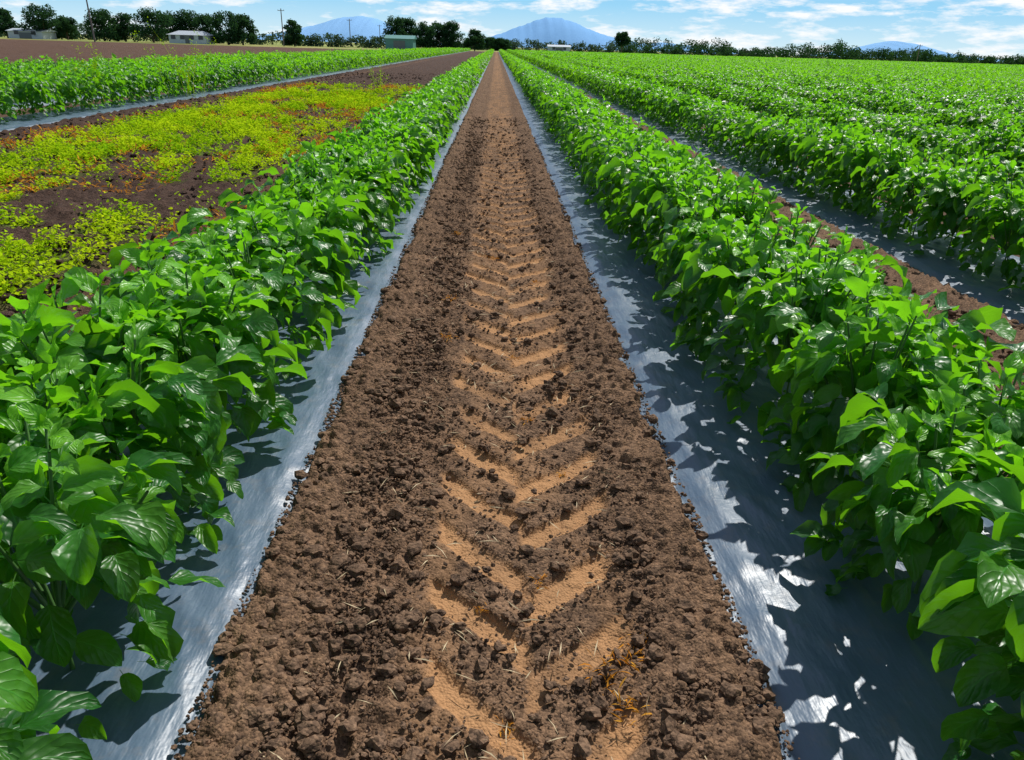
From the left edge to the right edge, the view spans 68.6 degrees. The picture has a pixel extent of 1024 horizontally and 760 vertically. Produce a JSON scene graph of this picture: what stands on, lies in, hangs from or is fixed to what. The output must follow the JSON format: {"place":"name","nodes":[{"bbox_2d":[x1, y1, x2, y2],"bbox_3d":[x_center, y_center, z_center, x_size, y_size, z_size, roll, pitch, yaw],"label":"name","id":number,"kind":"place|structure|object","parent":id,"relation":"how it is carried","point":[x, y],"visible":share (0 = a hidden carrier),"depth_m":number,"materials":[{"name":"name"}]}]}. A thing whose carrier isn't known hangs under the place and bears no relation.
{"place":"outdoors","nodes":[
{"label":"outdoors","id":0,"kind":"place"},
{"bbox_2d":[70,43,104,104],"bbox_3d":[-8.700,-6.302,15.598,0.621,1.350,1.103,-20,32,-40],"label":"tall grass weed","id":1,"kind":"object","parent":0,"point":[95,66],"depth_m":15.66,"materials":[{"name":"green plant"}]},
{"bbox_2d":[0,39,363,64],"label":"ploughed field","id":2,"kind":"structure","parent":0,"point":[12,50],"depth_m":88.10,"materials":[{"name":"soil"}]},
{"bbox_2d":[258,16,394,42],"bbox_3d":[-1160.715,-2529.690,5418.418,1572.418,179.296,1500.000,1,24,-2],"label":"mountain","id":3,"kind":"structure","parent":0,"point":[366,27],"depth_m":4967.63,"materials":[{"name":"blue stone"}]},
{"bbox_2d":[0,34,1022,256],"bbox_3d":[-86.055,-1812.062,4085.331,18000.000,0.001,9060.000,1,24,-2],"label":"ground","id":4,"kind":"structure","parent":0,"point":[277,44],"depth_m":196.06,"materials":[{"name":"brown soil"}]},
{"bbox_2d":[0,7,17,37],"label":"tree","id":5,"kind":"object","parent":4,"relation":"on","point":[7,21],"visible":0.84,"depth_m":204.34,"materials":[{"name":"green plant"}]},
{"bbox_2d":[7,28,56,38],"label":"farm shed","id":6,"kind":"structure","parent":4,"relation":"on","point":[27,34],"depth_m":199.65,"materials":[{"name":"metal"}]},
{"bbox_2d":[14,30,35,34],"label":"windows","id":7,"kind":"structure","parent":6,"relation":"in","point":[15,32],"depth_m":199.27,"materials":[{"name":"black glass"}]},
{"bbox_2d":[19,32,31,38],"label":"door","id":8,"kind":"structure","parent":6,"relation":"in","point":[25,35],"depth_m":199.51,"materials":[{"name":"grey paint"}]},
{"bbox_2d":[18,2,62,33],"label":"tree","id":9,"kind":"object","parent":4,"relation":"on","point":[39,22],"visible":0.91,"depth_m":199.18,"materials":[{"name":"green plant"}]},
{"bbox_2d":[56,15,80,39],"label":"tree","id":10,"kind":"object","parent":4,"relation":"on","point":[67,29],"visible":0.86,"depth_m":207.03,"materials":[{"name":"green plant"}]},
{"bbox_2d":[86,0,95,41],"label":"utility pole","id":11,"kind":"object","parent":4,"relation":"on","point":[90,21],"visible":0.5,"depth_m":151.99,"materials":[{"name":"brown wood"}]},
{"bbox_2d":[83,7,121,41],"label":"tree","id":12,"kind":"object","parent":4,"relation":"on","point":[105,33],"visible":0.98,"depth_m":200.19,"materials":[{"name":"green plant"}]},
{"bbox_2d":[108,12,140,41],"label":"tree","id":13,"kind":"object","parent":4,"relation":"on","point":[123,19],"visible":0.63,"depth_m":204.56,"materials":[{"name":"green plant"}]},
{"bbox_2d":[128,6,174,42],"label":"tree","id":14,"kind":"object","parent":4,"relation":"on","point":[156,19],"visible":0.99,"depth_m":200.09,"materials":[{"name":"green plant"}]},
{"bbox_2d":[159,10,188,40],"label":"tree","id":15,"kind":"object","parent":4,"relation":"on","point":[175,24],"visible":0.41,"depth_m":213.62,"materials":[{"name":"green plant"}]},
{"bbox_2d":[177,8,201,30],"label":"tree","id":16,"kind":"object","parent":4,"relation":"on","point":[190,15],"visible":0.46,"depth_m":214.79,"materials":[{"name":"green plant"}]},
{"bbox_2d":[168,31,214,43],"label":"farmhouse","id":17,"kind":"object","parent":4,"relation":"on","point":[198,37],"visible":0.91,"depth_m":197.21,"materials":[{"name":"metal"}]},
{"bbox_2d":[171,35,202,39],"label":"windows","id":18,"kind":"structure","parent":17,"relation":"in","point":[191,37],"depth_m":196.80,"materials":[{"name":"black glass"}]},
{"bbox_2d":[184,35,189,43],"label":"door","id":19,"kind":"structure","parent":17,"relation":"in","point":[186,36],"depth_m":197.04,"materials":[{"name":"grey paint"}]},
{"bbox_2d":[190,13,215,33],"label":"tree","id":20,"kind":"object","parent":4,"relation":"on","point":[198,22],"visible":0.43,"depth_m":212.26,"materials":[{"name":"green plant"}]},
{"bbox_2d":[0,81,423,244],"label":"dried weed tufts","id":21,"kind":"object","parent":4,"relation":"on","point":[144,147],"visible":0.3,"depth_m":11.24,"materials":[{"name":"plant"}]},
{"bbox_2d":[204,10,247,44],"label":"tree","id":22,"kind":"object","parent":4,"relation":"on","point":[217,20],"visible":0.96,"depth_m":201.03,"materials":[{"name":"green plant"}]},
{"bbox_2d":[0,51,466,131],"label":"plastic mulch","id":23,"kind":"object","parent":4,"relation":"on","point":[25,120],"visible":0.48,"depth_m":17.24,"materials":[{"name":"grey plastic"}]},
{"bbox_2d":[0,47,470,122],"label":"capsicum row","id":24,"kind":"object","parent":23,"relation":"on","point":[61,87],"visible":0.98,"depth_m":18.38,"materials":[{"name":"green plant"}]},
{"bbox_2d":[0,51,482,392],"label":"dirt lane","id":25,"kind":"structure","parent":4,"relation":"on","point":[435,66],"depth_m":8.20,"materials":[{"name":"soil"}]},
{"bbox_2d":[130,16,207,100],"bbox_3d":[-7.986,-7.558,17.799,1.698,1.885,0.780,-7,25,-18],"label":"tall grass weed","id":26,"kind":"object","parent":25,"relation":"on","point":[173,61],"depth_m":17.86,"materials":[{"name":"green plant"}]},
{"bbox_2d":[167,40,215,97],"bbox_3d":[-7.992,-7.853,18.959,1.237,1.494,0.780,-10,26,-24],"label":"tall grass weed","id":27,"kind":"object","parent":25,"relation":"on","point":[194,70],"depth_m":18.98,"materials":[{"name":"green plant"}]},
{"bbox_2d":[0,81,422,314],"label":"weed patch","id":28,"kind":"object","parent":25,"relation":"on","point":[168,120],"visible":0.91,"depth_m":10.39,"materials":[{"name":"yellow plant"}]},
{"bbox_2d":[0,72,439,317],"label":"soil clods","id":29,"kind":"object","parent":25,"relation":"on","point":[12,310],"visible":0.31,"depth_m":8.56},
{"bbox_2d":[367,57,390,93],"bbox_3d":[-3.986,-8.934,22.180,0.892,1.100,0.491,14,27,26],"label":"tall grass weed","id":30,"kind":"object","parent":25,"relation":"on","point":[380,76],"depth_m":22.19,"materials":[{"name":"green plant"}]},
{"bbox_2d":[227,13,257,44],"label":"tree","id":31,"kind":"object","parent":4,"relation":"on","point":[248,24],"visible":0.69,"depth_m":204.43,"materials":[{"name":"green plant"}]},
{"bbox_2d":[0,62,488,759],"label":"plastic mulch","id":32,"kind":"object","parent":4,"relation":"on","point":[150,722],"visible":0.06,"depth_m":2.27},
{"bbox_2d":[0,49,493,759],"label":"capsicum row","id":33,"kind":"object","parent":32,"relation":"on","point":[82,519],"visible":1,"depth_m":2.25,"materials":[{"name":"green plant"}]},
{"bbox_2d":[278,8,284,45],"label":"utility pole","id":34,"kind":"object","parent":4,"relation":"on","point":[282,26],"visible":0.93,"depth_m":206.95,"materials":[{"name":"grey wood"}]},
{"bbox_2d":[282,18,304,46],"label":"tree","id":35,"kind":"object","parent":4,"relation":"on","point":[293,30],"visible":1,"depth_m":211.27,"materials":[{"name":"green plant"}]},
{"bbox_2d":[382,15,410,38],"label":"tree","id":36,"kind":"object","parent":4,"relation":"on","point":[393,27],"visible":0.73,"depth_m":234.92,"materials":[{"name":"green plant"}]},
{"bbox_2d":[384,35,416,48],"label":"steel shed","id":37,"kind":"structure","parent":4,"relation":"on","point":[400,41],"depth_m":218.63,"materials":[{"name":"green metal"}]},
{"bbox_2d":[393,40,404,48],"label":"door","id":38,"kind":"structure","parent":37,"relation":"in","point":[396,44],"depth_m":218.53,"materials":[{"name":"grey paint"}]},
{"bbox_2d":[398,17,418,47],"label":"tree","id":39,"kind":"object","parent":4,"relation":"on","point":[407,23],"visible":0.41,"depth_m":238.58,"materials":[{"name":"green plant"}]},
{"bbox_2d":[412,21,438,47],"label":"tree","id":40,"kind":"object","parent":4,"relation":"on","point":[423,32],"visible":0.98,"depth_m":235.61,"materials":[{"name":"green plant"}]},
{"bbox_2d":[429,20,448,47],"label":"tree","id":41,"kind":"object","parent":4,"relation":"on","point":[438,35],"visible":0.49,"depth_m":239.25,"materials":[{"name":"green plant"}]},
{"bbox_2d":[439,20,464,47],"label":"tree","id":42,"kind":"object","parent":4,"relation":"on","point":[450,30],"visible":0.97,"depth_m":236.24,"materials":[{"name":"green plant"}]},
{"bbox_2d":[463,28,485,50],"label":"tree","id":43,"kind":"object","parent":4,"relation":"on","point":[475,40],"visible":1,"depth_m":244.61,"materials":[{"name":"green plant"}]},
{"bbox_2d":[182,52,782,759],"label":"soil furrow","id":44,"kind":"structure","parent":4,"relation":"on","point":[714,640],"depth_m":2.45,"materials":[{"name":"brown soil"}]},
{"bbox_2d":[259,243,706,759],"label":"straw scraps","id":45,"kind":"object","parent":44,"relation":"on","point":[487,540],"visible":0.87,"depth_m":2.31,"materials":[{"name":"beige"}]},
{"bbox_2d":[170,116,799,759],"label":"soil clods","id":46,"kind":"object","parent":44,"relation":"on","point":[308,722],"visible":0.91,"depth_m":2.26,"materials":[{"name":"brown soil"}]},
{"bbox_2d":[441,231,651,745],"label":"dried weed tufts","id":47,"kind":"object","parent":44,"relation":"on","point":[625,661],"visible":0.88,"depth_m":1.95,"materials":[{"name":"brown plant"}]},
{"bbox_2d":[483,37,502,50],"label":"tree","id":48,"kind":"object","parent":4,"relation":"on","point":[489,41],"visible":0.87,"depth_m":299.33,"materials":[{"name":"green plant"}]},
{"bbox_2d":[492,38,512,50],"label":"tree","id":49,"kind":"object","parent":4,"relation":"on","point":[505,43],"visible":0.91,"depth_m":299.93,"materials":[{"name":"green plant"}]},
{"bbox_2d":[1,62,1016,201],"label":"plastic mulch strips","id":50,"kind":"object","parent":4,"relation":"on","point":[45,104],"depth_m":18.20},
{"bbox_2d":[0,47,452,73],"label":"capsicum row","id":51,"kind":"object","parent":50,"relation":"on","point":[19,63],"visible":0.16,"depth_m":28.43,"materials":[{"name":"green plant"}]},
{"bbox_2d":[0,47,459,94],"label":"capsicum row","id":52,"kind":"object","parent":50,"relation":"on","point":[41,70],"visible":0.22,"depth_m":25.75,"materials":[{"name":"green plant"}]},
{"bbox_2d":[0,23,1023,64],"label":"distant scrub","id":53,"kind":"object","parent":4,"relation":"on","point":[337,41],"visible":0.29,"depth_m":252.29,"materials":[{"name":"green plant"}]},
{"bbox_2d":[547,44,570,51],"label":"farm shed","id":54,"kind":"structure","parent":4,"relation":"on","point":[564,48],"depth_m":311.53,"materials":[{"name":"metal"}]},
{"bbox_2d":[614,31,631,52],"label":"tree","id":55,"kind":"object","parent":4,"relation":"on","point":[622,39],"visible":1,"depth_m":236.31,"materials":[{"name":"green plant"}]},
{"bbox_2d":[499,53,1023,759],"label":"plastic mulch","id":56,"kind":"object","parent":4,"relation":"on","point":[853,675],"visible":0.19,"depth_m":2.36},
{"bbox_2d":[499,49,1023,759],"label":"capsicum row","id":57,"kind":"object","parent":56,"relation":"on","point":[925,417],"visible":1,"depth_m":2.54,"materials":[{"name":"green plant"}]},
{"bbox_2d":[519,58,1023,324],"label":"plastic mulch","id":58,"kind":"object","parent":4,"relation":"on","point":[934,260],"visible":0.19,"depth_m":6.68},
{"bbox_2d":[506,49,1023,291],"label":"capsicum row","id":59,"kind":"object","parent":58,"relation":"on","point":[869,168],"visible":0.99,"depth_m":7.42,"materials":[{"name":"green plant"}]},
{"bbox_2d":[530,65,1023,476],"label":"soil furrow","id":60,"kind":"structure","parent":4,"relation":"on","point":[926,284],"depth_m":5.37,"materials":[{"name":"brown soil"}]},
{"bbox_2d":[593,103,1023,448],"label":"soil clods","id":61,"kind":"object","parent":60,"relation":"on","point":[954,313],"visible":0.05,"depth_m":4.78,"materials":[{"name":"brown soil"}]},
{"bbox_2d":[617,37,1023,64],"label":"distant treeline","id":62,"kind":"object","parent":4,"relation":"on","point":[848,54],"visible":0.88,"depth_m":307.09,"materials":[{"name":"green plant"}]},
{"bbox_2d":[0,0,1023,59],"label":"sky","id":63,"kind":"structure","parent":0,"point":[981,27],"materials":[{"name":"blue"}]},
{"bbox_2d":[485,17,735,53],"bbox_3d":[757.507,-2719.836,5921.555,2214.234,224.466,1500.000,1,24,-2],"label":"mountain","id":64,"kind":"structure","parent":0,"point":[548,30],"depth_m":5462.00,"materials":[{"name":"blue stone"}]},
{"bbox_2d":[515,49,1023,184],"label":"capsicum field","id":65,"kind":"structure","parent":0,"point":[951,106],"depth_m":21.45,"materials":[{"name":"green plant"}]},
{"bbox_2d":[839,41,998,61],"bbox_3d":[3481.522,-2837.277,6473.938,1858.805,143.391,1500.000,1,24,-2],"label":"mountain","id":66,"kind":"structure","parent":0,"point":[895,45],"depth_m":6181.45,"materials":[{"name":"blue stone"}]}
]}

